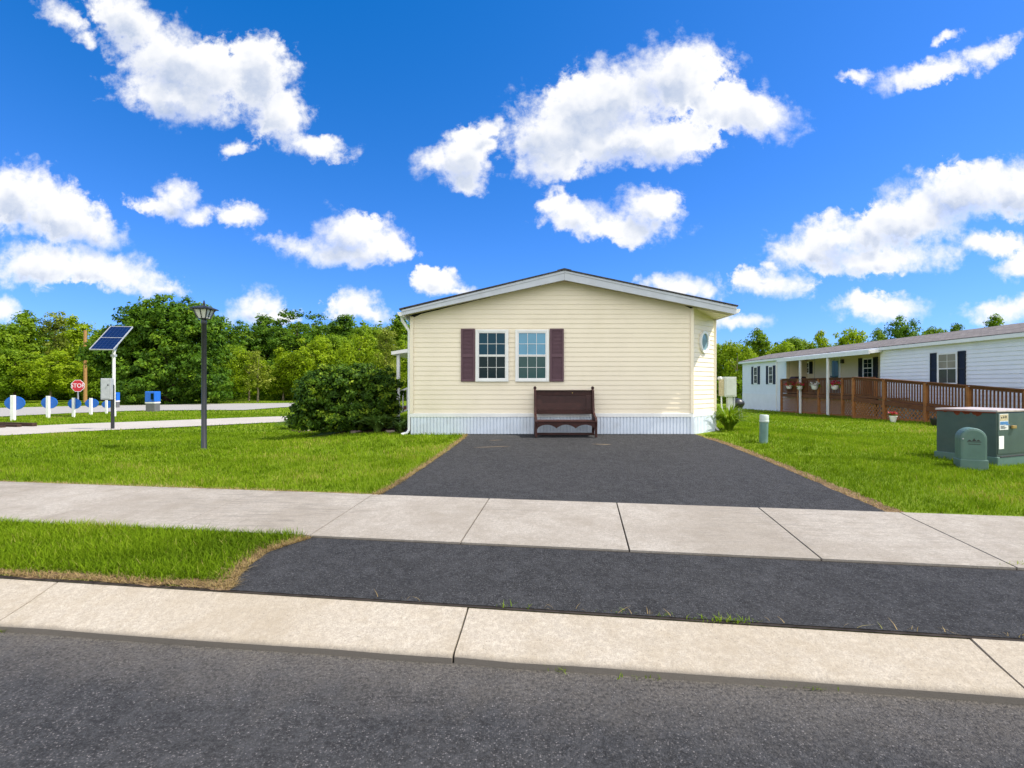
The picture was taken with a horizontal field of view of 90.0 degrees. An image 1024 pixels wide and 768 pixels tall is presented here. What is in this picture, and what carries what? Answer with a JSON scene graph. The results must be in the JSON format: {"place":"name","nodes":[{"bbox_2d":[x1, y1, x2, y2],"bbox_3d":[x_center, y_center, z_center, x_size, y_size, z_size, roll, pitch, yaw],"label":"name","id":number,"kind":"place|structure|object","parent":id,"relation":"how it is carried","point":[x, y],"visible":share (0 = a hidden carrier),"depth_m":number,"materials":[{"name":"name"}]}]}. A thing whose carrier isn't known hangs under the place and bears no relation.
{"place":"outdoors","nodes":[
{"label":"outdoors","id":0,"kind":"place"},
{"bbox_2d":[116,392,119,407],"bbox_3d":[-25.430,1.050,32.865,0.318,1.009,0.311,0,0,0],"label":"dispenser box","id":1,"kind":"object","parent":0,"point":[117,399],"visible":0.41,"depth_m":32.82,"materials":[{"name":"blue plastic"}]},
{"bbox_2d":[0,403,292,415],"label":"road","id":2,"kind":"structure","parent":0,"point":[80,409],"depth_m":31.32,"materials":[{"name":"grey asphalt"}]},
{"bbox_2d":[0,632,1023,767],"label":"road","id":3,"kind":"structure","parent":0,"point":[71,702],"depth_m":2.45,"materials":[{"name":"grey asphalt"}]},
{"bbox_2d":[0,481,1023,570],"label":"pavement","id":4,"kind":"structure","parent":0,"point":[962,540],"depth_m":5.03,"materials":[{"name":"concrete"}]},
{"bbox_2d":[0,393,1023,638],"bbox_3d":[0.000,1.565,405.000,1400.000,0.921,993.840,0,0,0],"label":"ground","id":5,"kind":"structure","parent":0,"point":[440,449],"depth_m":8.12,"materials":[{"name":"green plant"}]},
{"bbox_2d":[4,395,24,420],"bbox_3d":[-19.289,0.964,19.814,0.793,1.052,0.132,0,0,0],"label":"roadside post","id":6,"kind":"object","parent":5,"relation":"on","point":[13,403],"visible":0.81,"depth_m":19.82,"materials":[{"name":"white paint"}]},
{"bbox_2d":[0,323,30,388],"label":"leafy tree","id":7,"kind":"object","parent":5,"relation":"on","point":[7,339],"visible":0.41,"depth_m":46.57,"materials":[{"name":"green plant"}]},
{"bbox_2d":[0,422,36,427],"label":"landscape timber","id":8,"kind":"object","parent":5,"relation":"on","point":[10,424],"visible":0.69,"depth_m":16.19,"materials":[{"name":"brown wood"}]},
{"bbox_2d":[0,347,45,398],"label":"leafy tree","id":9,"kind":"object","parent":5,"relation":"on","point":[14,357],"visible":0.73,"depth_m":43.19,"materials":[{"name":"green plant"}]},
{"bbox_2d":[0,309,52,400],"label":"leafy tree","id":10,"kind":"object","parent":5,"relation":"on","point":[27,323],"visible":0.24,"depth_m":49.61,"materials":[{"name":"green plant"}]},
{"bbox_2d":[6,348,81,396],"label":"bright green tree","id":11,"kind":"object","parent":5,"relation":"on","point":[40,378],"visible":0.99,"depth_m":42.91,"materials":[{"name":"green plant"}]},
{"bbox_2d":[41,396,57,417],"bbox_3d":[-19.778,1.012,21.844,0.693,0.999,0.116,0,0,0],"label":"roadside post","id":12,"kind":"object","parent":5,"relation":"on","point":[48,403],"visible":0.83,"depth_m":21.88,"materials":[{"name":"white plastic"}]},
{"bbox_2d":[37,311,72,395],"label":"olive green tree","id":13,"kind":"object","parent":5,"relation":"on","point":[58,325],"visible":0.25,"depth_m":51.59,"materials":[{"name":"green plant"}]},
{"bbox_2d":[51,314,95,399],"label":"bright green tree","id":14,"kind":"object","parent":5,"relation":"on","point":[75,336],"visible":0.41,"depth_m":49.55,"materials":[{"name":"green plant"}]},
{"bbox_2d":[68,398,80,416],"bbox_3d":[-19.185,1.058,22.417,0.572,0.910,0.095,0,0,0],"label":"roadside post","id":15,"kind":"object","parent":5,"relation":"on","point":[74,403],"visible":0.82,"depth_m":22.44,"materials":[{"name":"blue plastic"}]},
{"bbox_2d":[71,380,84,398],"bbox_3d":[-27.854,0.640,32.866,0.873,1.808,0.063,0,0,0],"label":"stop sign","id":16,"kind":"object","parent":5,"relation":"on","point":[77,386],"visible":0.99,"depth_m":32.84,"materials":[{"name":"metal"}]},
{"bbox_2d":[83,330,86,401],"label":"timber pole","id":17,"kind":"object","parent":5,"relation":"on","point":[85,371],"visible":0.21,"depth_m":44.05,"materials":[{"name":"brown wood"}]},
{"bbox_2d":[85,398,98,414],"bbox_3d":[-20.009,1.103,24.341,0.638,0.862,0.106,0,0,0],"label":"roadside post","id":18,"kind":"object","parent":5,"relation":"on","point":[91,403],"visible":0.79,"depth_m":24.35,"materials":[{"name":"white plastic"}]},
{"bbox_2d":[74,330,110,400],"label":"leafy tree","id":19,"kind":"object","parent":5,"relation":"on","point":[93,389],"visible":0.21,"depth_m":46.21,"materials":[{"name":"green plant"}]},
{"bbox_2d":[102,400,110,413],"bbox_3d":[-20.133,1.173,25.429,0.527,0.732,0.088,0,0,0],"label":"roadside post","id":20,"kind":"object","parent":5,"relation":"on","point":[106,404],"visible":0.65,"depth_m":25.42,"materials":[{"name":"white plastic"}]},
{"bbox_2d":[101,378,114,428],"bbox_3d":[-12.194,0.617,15.425,0.280,1.574,0.238,0,0,-8],"label":"utility cabinet","id":21,"kind":"object","parent":5,"relation":"on","point":[107,389],"visible":0.88,"depth_m":15.37,"materials":[{"name":"grey metal"}]},
{"bbox_2d":[0,569,216,588],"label":"soil strip","id":22,"kind":"object","parent":5,"relation":"on","point":[117,578],"visible":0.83,"depth_m":3.76,"materials":[{"name":"brown soil"}]},
{"bbox_2d":[89,326,132,415],"bbox_3d":[-17.802,-0.548,22.781,0.939,4.212,1.577,0,0,-10],"label":"solar pole","id":23,"kind":"object","parent":5,"relation":"on","point":[111,337],"visible":0.92,"depth_m":22.70,"materials":[{"name":"white paint"}]},
{"bbox_2d":[0,416,286,434],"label":"footpath","id":24,"kind":"structure","parent":5,"relation":"on","point":[84,426],"depth_m":17.04,"materials":[{"name":"grey concrete"}]},
{"bbox_2d":[0,514,305,581],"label":"verge grass","id":25,"kind":"structure","parent":5,"relation":"on","point":[24,543],"depth_m":4.27,"materials":[{"name":"green plant"}]},
{"bbox_2d":[145,391,160,411],"bbox_3d":[-19.686,0.965,28.052,0.543,1.116,0.520,0,0,0],"label":"dispenser box","id":26,"kind":"object","parent":5,"relation":"on","point":[152,400],"visible":0.91,"depth_m":27.85,"materials":[{"name":"blue plastic"}]},
{"bbox_2d":[74,293,235,404],"bbox_3d":[-27.411,-2.270,40.699,11.479,9.892,8.734,0,0,0],"label":"tree","id":27,"kind":"object","parent":5,"relation":"on","point":[158,334],"visible":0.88,"depth_m":38.91,"materials":[{"name":"green plant"}]},
{"bbox_2d":[9,481,353,493],"bbox_3d":[-7.293,1.294,6.852,11.489,0.065,0.146,0,0,7],"label":"soil strip","id":28,"kind":"object","parent":5,"relation":"on","point":[208,488],"visible":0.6,"depth_m":6.43,"materials":[{"name":"brown soil"}]},
{"bbox_2d":[189,300,218,449],"bbox_3d":[-6.280,-0.132,10.440,0.385,3.145,0.385,0,0,0],"label":"lamp post","id":29,"kind":"object","parent":5,"relation":"on","point":[203,312],"visible":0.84,"depth_m":10.40,"materials":[{"name":"black metal"}]},
{"bbox_2d":[211,343,248,399],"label":"leafy tree","id":30,"kind":"object","parent":5,"relation":"on","point":[233,349],"visible":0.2,"depth_m":51.38,"materials":[{"name":"green plant"}]},
{"bbox_2d":[215,320,271,393],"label":"dark tree","id":31,"kind":"object","parent":5,"relation":"on","point":[252,343],"visible":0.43,"depth_m":61.27,"materials":[{"name":"green plant"}]},
{"bbox_2d":[225,349,271,400],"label":"bright green tree","id":32,"kind":"object","parent":5,"relation":"on","point":[237,367],"visible":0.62,"depth_m":48.34,"materials":[{"name":"green plant"}]},
{"bbox_2d":[239,349,275,401],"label":"sapling","id":33,"kind":"object","parent":5,"relation":"on","point":[261,377],"visible":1,"depth_m":44.80,"materials":[{"name":"green plant"}]},
{"bbox_2d":[209,538,309,589],"bbox_3d":[-2.033,1.412,4.106,0.342,0.047,1.084,0,0,7],"label":"soil strip","id":34,"kind":"object","parent":5,"relation":"on","point":[257,556],"visible":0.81,"depth_m":3.83,"materials":[{"name":"brown soil"}]},
{"bbox_2d":[250,313,277,364],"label":"dark tree","id":35,"kind":"object","parent":5,"relation":"on","point":[264,327],"visible":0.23,"depth_m":63.33,"materials":[{"name":"green plant"}]},
{"bbox_2d":[262,347,294,399],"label":"bright green tree","id":36,"kind":"object","parent":5,"relation":"on","point":[277,372],"visible":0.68,"depth_m":49.59,"materials":[{"name":"green plant"}]},
{"bbox_2d":[265,325,295,384],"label":"dark tree","id":37,"kind":"object","parent":5,"relation":"on","point":[278,339],"visible":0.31,"depth_m":59.46,"materials":[{"name":"green plant"}]},
{"bbox_2d":[275,418,293,428],"bbox_3d":[-7.005,1.248,16.299,1.455,0.374,1.131,0,0,0],"label":"fern plant","id":38,"kind":"object","parent":5,"relation":"on","point":[289,424],"visible":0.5,"depth_m":16.21,"materials":[{"name":"green plant"}]},
{"bbox_2d":[264,308,327,357],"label":"open crowned tree","id":39,"kind":"object","parent":5,"relation":"on","point":[289,314],"visible":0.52,"depth_m":62.01,"materials":[{"name":"green plant"}]},
{"bbox_2d":[276,335,337,389],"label":"bright green tree","id":40,"kind":"object","parent":5,"relation":"on","point":[304,356],"visible":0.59,"depth_m":48.61,"materials":[{"name":"green plant"}]},
{"bbox_2d":[289,320,335,363],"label":"dark tree","id":41,"kind":"object","parent":5,"relation":"on","point":[313,333],"visible":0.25,"depth_m":61.96,"materials":[{"name":"green plant"}]},
{"bbox_2d":[315,333,358,366],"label":"leafy tree","id":42,"kind":"object","parent":5,"relation":"on","point":[335,341],"visible":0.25,"depth_m":53.05,"materials":[{"name":"green plant"}]},
{"bbox_2d":[324,314,356,339],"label":"dark tree","id":43,"kind":"object","parent":5,"relation":"on","point":[344,328],"visible":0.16,"depth_m":64.22,"materials":[{"name":"green plant"}]},
{"bbox_2d":[283,427,409,433],"bbox_3d":[-4.632,1.258,14.106,7.322,0.329,1.711,0,0,44],"label":"mulch bed","id":44,"kind":"object","parent":5,"relation":"on","point":[383,430],"visible":0.15,"depth_m":12.31,"materials":[{"name":"brown soil"}]},
{"bbox_2d":[280,362,405,432],"bbox_3d":[-4.093,0.375,12.918,2.725,1.869,2.474,0,0,29],"label":"clipped bush","id":45,"kind":"object","parent":44,"relation":"on","point":[318,406],"visible":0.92,"depth_m":12.32,"materials":[{"name":"green plant"}]},
{"bbox_2d":[357,413,398,431],"bbox_3d":[-3.082,0.878,11.889,1.153,0.467,1.229,0,0,0],"label":"hosta","id":46,"kind":"object","parent":44,"relation":"on","point":[377,424],"visible":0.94,"depth_m":11.71,"materials":[{"name":"green plant"}]},
{"bbox_2d":[387,419,407,431],"bbox_3d":[-2.529,0.956,11.758,0.794,0.297,0.888,0,0,-40],"label":"groundcover plant","id":47,"kind":"object","parent":44,"relation":"on","point":[401,426],"visible":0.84,"depth_m":11.70,"materials":[{"name":"green plant"}]},
{"bbox_2d":[335,333,382,381],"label":"bright green tree","id":48,"kind":"object","parent":5,"relation":"on","point":[348,355],"visible":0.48,"depth_m":47.31,"materials":[{"name":"green plant"}]},
{"bbox_2d":[346,323,391,367],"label":"leafy tree","id":49,"kind":"object","parent":5,"relation":"on","point":[367,329],"visible":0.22,"depth_m":61.03,"materials":[{"name":"green plant"}]},
{"bbox_2d":[18,337,742,402],"bbox_3d":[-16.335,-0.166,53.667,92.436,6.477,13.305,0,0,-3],"label":"undergrowth","id":50,"kind":"object","parent":5,"relation":"on","point":[263,395],"visible":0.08,"depth_m":51.48,"materials":[{"name":"green plant"}]},
{"bbox_2d":[372,325,407,389],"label":"olive green tree","id":51,"kind":"object","parent":5,"relation":"on","point":[386,334],"visible":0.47,"depth_m":45.52,"materials":[{"name":"green plant"}]},
{"bbox_2d":[382,314,409,397],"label":"leafy tree","id":52,"kind":"object","parent":5,"relation":"on","point":[400,334],"visible":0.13,"depth_m":57.32,"materials":[{"name":"green plant"}]},
{"bbox_2d":[395,342,407,390],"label":"bright green tree","id":53,"kind":"object","parent":5,"relation":"on","point":[403,371],"visible":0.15,"depth_m":49.30,"materials":[{"name":"green plant"}]},
{"bbox_2d":[378,438,461,493],"bbox_3d":[-1.287,1.225,8.357,0.216,0.201,4.599,0,0,7],"label":"soil strip","id":54,"kind":"object","parent":5,"relation":"on","point":[407,474],"visible":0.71,"depth_m":7.09,"materials":[{"name":"brown soil"}]},
{"bbox_2d":[21,318,840,383],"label":"wood","id":55,"kind":"object","parent":5,"relation":"on","point":[314,325],"visible":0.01,"depth_m":72.14,"materials":[{"name":"green plant"}]},
{"bbox_2d":[0,512,1022,690],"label":"crack weeds","id":56,"kind":"object","parent":5,"relation":"on","point":[728,619],"visible":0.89,"depth_m":3.15,"materials":[{"name":"green plant"}]},
{"bbox_2d":[0,578,1023,704],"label":"kerb","id":57,"kind":"structure","parent":5,"relation":"on","point":[982,670],"depth_m":3.04,"materials":[{"name":"concrete"}]},
{"bbox_2d":[0,575,1023,641],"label":"joint bed","id":58,"kind":"object","parent":5,"relation":"on","point":[563,611],"visible":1,"depth_m":3.29,"materials":[{"name":"grey concrete"}]},
{"bbox_2d":[0,434,1023,637],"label":"dry grass","id":59,"kind":"structure","parent":5,"relation":"on","point":[241,571],"depth_m":3.98,"materials":[{"name":"brown plant"}]},
{"bbox_2d":[391,268,739,434],"bbox_3d":[0.405,-0.505,18.095,8.990,3.941,14.350,0,0,0],"label":"mobile home","id":60,"kind":"object","parent":5,"relation":"on","point":[640,359],"visible":0.91,"depth_m":11.24,"materials":[{"name":"beige plastic"}]},
{"bbox_2d":[475,329,507,381],"bbox_3d":[-0.438,-0.622,11.215,0.723,1.142,0.045,0,0,0],"label":"window","id":61,"kind":"structure","parent":60,"relation":"in","point":[491,345],"depth_m":11.22,"materials":[{"name":"clear glass"}]},
{"bbox_2d":[515,329,548,381],"bbox_3d":[0.440,-0.622,11.215,0.738,1.142,0.045,0,0,0],"label":"window","id":62,"kind":"structure","parent":60,"relation":"in","point":[531,345],"depth_m":11.22,"materials":[{"name":"white glass"}]},
{"bbox_2d":[699,331,709,352],"bbox_3d":[4.364,-0.949,11.606,0.045,0.510,0.440,0,0,45],"label":"oval window","id":63,"kind":"structure","parent":60,"relation":"in","point":[704,341],"depth_m":11.60,"materials":[{"name":"white glass"}]},
{"bbox_2d":[230,538,1023,638],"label":"driveway apron","id":64,"kind":"object","parent":5,"relation":"on","point":[961,601],"visible":1,"depth_m":3.65,"materials":[{"name":"black asphalt"}]},
{"bbox_2d":[717,342,734,393],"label":"leafy tree","id":65,"kind":"object","parent":5,"relation":"on","point":[719,356],"visible":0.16,"depth_m":54.02,"materials":[{"name":"green plant"}]},
{"bbox_2d":[717,377,735,409],"bbox_3d":[7.114,0.558,16.994,0.589,1.605,0.233,0,0,0],"label":"meter box","id":66,"kind":"object","parent":5,"relation":"on","point":[727,387],"visible":0.82,"depth_m":16.89,"materials":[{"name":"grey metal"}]},
{"bbox_2d":[707,403,758,430],"bbox_3d":[5.180,0.771,12.141,1.811,0.669,1.778,0,0,0],"label":"daylily","id":67,"kind":"object","parent":5,"relation":"on","point":[728,419],"visible":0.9,"depth_m":12.01,"materials":[{"name":"green plant"}]},
{"bbox_2d":[717,340,757,397],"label":"bright green tree","id":68,"kind":"object","parent":5,"relation":"on","point":[733,349],"visible":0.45,"depth_m":51.60,"materials":[{"name":"green plant"}]},
{"bbox_2d":[735,398,744,413],"bbox_3d":[9.693,1.043,21.994,0.552,0.853,0.571,0,0,0],"label":"kettle grill","id":69,"kind":"object","parent":5,"relation":"on","point":[740,403],"visible":0.55,"depth_m":21.79,"materials":[{"name":"black paint"}]},
{"bbox_2d":[744,327,771,357],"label":"leafy tree","id":70,"kind":"object","parent":5,"relation":"on","point":[761,342],"visible":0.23,"depth_m":55.47,"materials":[{"name":"green plant"}]},
{"bbox_2d":[759,415,768,443],"bbox_3d":[4.941,0.931,10.042,0.180,0.659,0.176,0,0,0],"label":"vent pipe","id":71,"kind":"object","parent":5,"relation":"on","point":[763,428],"visible":0.93,"depth_m":9.98,"materials":[{"name":"green plastic"}]},
{"bbox_2d":[761,340,794,355],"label":"bright green tree","id":72,"kind":"object","parent":5,"relation":"on","point":[782,348],"visible":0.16,"depth_m":53.33,"materials":[{"name":"green plant"}]},
{"bbox_2d":[781,336,818,351],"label":"leafy tree","id":73,"kind":"object","parent":5,"relation":"on","point":[799,344],"visible":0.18,"depth_m":57.28,"materials":[{"name":"green plant"}]},
{"bbox_2d":[708,438,903,512],"bbox_3d":[4.131,1.240,8.010,0.358,0.232,5.281,0,0,1],"label":"soil strip","id":74,"kind":"object","parent":5,"relation":"on","point":[837,487],"visible":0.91,"depth_m":6.63,"materials":[{"name":"brown soil"}]},
{"bbox_2d":[811,329,830,348],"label":"bright green tree","id":75,"kind":"object","parent":5,"relation":"on","point":[818,340],"visible":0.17,"depth_m":54.72,"materials":[{"name":"green plant"}]},
{"bbox_2d":[830,326,867,345],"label":"bright green tree","id":76,"kind":"object","parent":5,"relation":"on","point":[849,337],"visible":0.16,"depth_m":51.16,"materials":[{"name":"green plant"}]},
{"bbox_2d":[867,327,886,341],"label":"leafy tree","id":77,"kind":"object","parent":5,"relation":"on","point":[879,334],"visible":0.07,"depth_m":57.79,"materials":[{"name":"green plant"}]},
{"bbox_2d":[738,323,1023,419],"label":"mobile home","id":78,"kind":"object","parent":5,"relation":"on","point":[992,356],"visible":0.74,"depth_m":21.71,"materials":[{"name":"white plastic"}]},
{"bbox_2d":[753,367,756,383],"bbox_3d":[17.274,-0.615,36.322,0.040,1.229,0.620,0,0,2],"label":"window","id":79,"kind":"structure","parent":78,"relation":"in","point":[754,368],"depth_m":36.39,"materials":[{"name":"clear glass"}]},
{"bbox_2d":[768,366,772,383],"bbox_3d":[17.191,-0.599,34.028,0.040,1.198,0.620,0,0,2],"label":"window","id":80,"kind":"structure","parent":78,"relation":"in","point":[770,368],"depth_m":34.06,"materials":[{"name":"clear glass"}]},
{"bbox_2d":[783,380,794,388],"bbox_3d":[16.437,-0.538,30.254,0.657,1.663,0.630,0,0,0],"label":"hanging basket","id":81,"kind":"object","parent":78,"relation":"hanging from","point":[788,386],"visible":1,"depth_m":30.21,"materials":[{"name":"black paint"}]},
{"bbox_2d":[794,379,804,389],"bbox_3d":[16.361,-0.524,29.084,0.587,1.692,0.594,0,0,-40],"label":"hanging basket","id":82,"kind":"object","parent":78,"relation":"hanging from","point":[800,386],"visible":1,"depth_m":29.01,"materials":[{"name":"black paint"}]},
{"bbox_2d":[809,378,820,389],"bbox_3d":[16.348,-0.533,27.575,0.578,1.675,0.619,0,0,0],"label":"hanging basket","id":83,"kind":"object","parent":78,"relation":"hanging from","point":[816,386],"visible":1,"depth_m":27.49,"materials":[{"name":"black paint"}]},
{"bbox_2d":[829,380,840,389],"bbox_3d":[16.273,-0.543,25.757,0.541,1.655,0.661,0,0,39],"label":"hanging basket","id":84,"kind":"object","parent":78,"relation":"hanging from","point":[834,386],"visible":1,"depth_m":25.67,"materials":[{"name":"black paint"}]},
{"bbox_2d":[829,357,840,392],"bbox_3d":[18.290,-0.470,29.000,0.080,2.100,1.020,0,0,2],"label":"door","id":85,"kind":"structure","parent":78,"relation":"in","point":[834,364],"depth_m":29.05,"materials":[{"name":"blue glass"}]},
{"bbox_2d":[862,357,872,376],"bbox_3d":[18.209,-0.814,26.208,0.040,1.050,0.780,0,0,2],"label":"window","id":86,"kind":"structure","parent":78,"relation":"in","point":[867,363],"depth_m":26.23,"materials":[{"name":"black glass"}]},
{"bbox_2d":[937,352,957,383],"bbox_3d":[16.672,-0.589,19.621,0.040,1.233,0.950,0,0,2],"label":"window","id":87,"kind":"structure","parent":78,"relation":"in","point":[945,361],"depth_m":19.60,"materials":[{"name":"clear glass"}]},
{"bbox_2d":[888,411,898,421],"bbox_3d":[14.187,1.214,19.063,0.351,0.415,0.343,0,0,0],"label":"flower pot","id":88,"kind":"object","parent":5,"relation":"on","point":[893,416],"visible":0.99,"depth_m":18.98,"materials":[{"name":"white ceramic"}]},
{"bbox_2d":[780,377,1023,422],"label":"timber deck","id":89,"kind":"structure","parent":5,"relation":"on","point":[872,390],"depth_m":21.13,"materials":[{"name":"brown wood"}]},
{"bbox_2d":[878,315,925,340],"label":"dark tree","id":90,"kind":"object","parent":5,"relation":"on","point":[902,331],"visible":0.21,"depth_m":53.33,"materials":[{"name":"green plant"}]},
{"bbox_2d":[929,418,936,425],"bbox_3d":[14.236,1.286,17.236,0.286,0.260,0.286,0,0,0],"label":"flower pot","id":91,"kind":"object","parent":5,"relation":"on","point":[933,421],"visible":0.62,"depth_m":17.18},
{"bbox_2d":[921,326,947,334],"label":"leafy tree","id":92,"kind":"object","parent":5,"relation":"on","point":[932,331],"visible":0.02,"depth_m":59.44,"materials":[{"name":"green plant"}]},
{"bbox_2d":[950,323,964,331],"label":"dark tree","id":93,"kind":"object","parent":5,"relation":"on","point":[957,327],"visible":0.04,"depth_m":57.83,"materials":[{"name":"green plant"}]},
{"bbox_2d":[953,427,988,470],"bbox_3d":[7.073,1.015,7.896,0.344,0.688,0.285,0,0,24],"label":"cable pedestal","id":94,"kind":"object","parent":5,"relation":"on","point":[970,446],"visible":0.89,"depth_m":7.79,"materials":[{"name":"green plastic"}]},
{"bbox_2d":[934,407,1023,465],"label":"transformer box","id":95,"kind":"object","parent":5,"relation":"on","point":[1002,429],"visible":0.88,"depth_m":8.51,"materials":[{"name":"green metal"}]},
{"bbox_2d":[998,413,1023,453],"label":"door","id":96,"kind":"structure","parent":95,"relation":"in","point":[1010,425],"depth_m":8.43,"materials":[{"name":"green metal"}]},
{"bbox_2d":[982,313,1004,326],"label":"leafy tree","id":97,"kind":"object","parent":5,"relation":"on","point":[995,320],"visible":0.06,"depth_m":59.71,"materials":[{"name":"green plant"}]},
{"bbox_2d":[0,0,1023,351],"label":"sky","id":98,"kind":"structure","parent":0,"point":[806,167],"materials":[{"name":"blue"}]},
{"bbox_2d":[380,434,883,511],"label":"driveway","id":99,"kind":"structure","parent":0,"point":[683,469],"depth_m":7.19,"materials":[{"name":"grey asphalt"}]},
{"bbox_2d":[533,386,597,436],"bbox_3d":[1.125,0.578,10.890,1.322,1.060,0.540,0,0,0],"label":"pew bench","id":100,"kind":"object","parent":99,"relation":"on","point":[563,401],"visible":1,"depth_m":11.07,"materials":[{"name":"brown wood"}]},
{"bbox_2d":[788,376,807,393],"bbox_3d":[17.250,0.075,30.880,1.040,1.050,0.640,0,0,0],"label":"covered grill","id":101,"kind":"object","parent":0,"point":[794,384],"visible":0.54,"depth_m":30.60,"materials":[{"name":"metal"}]}
]}

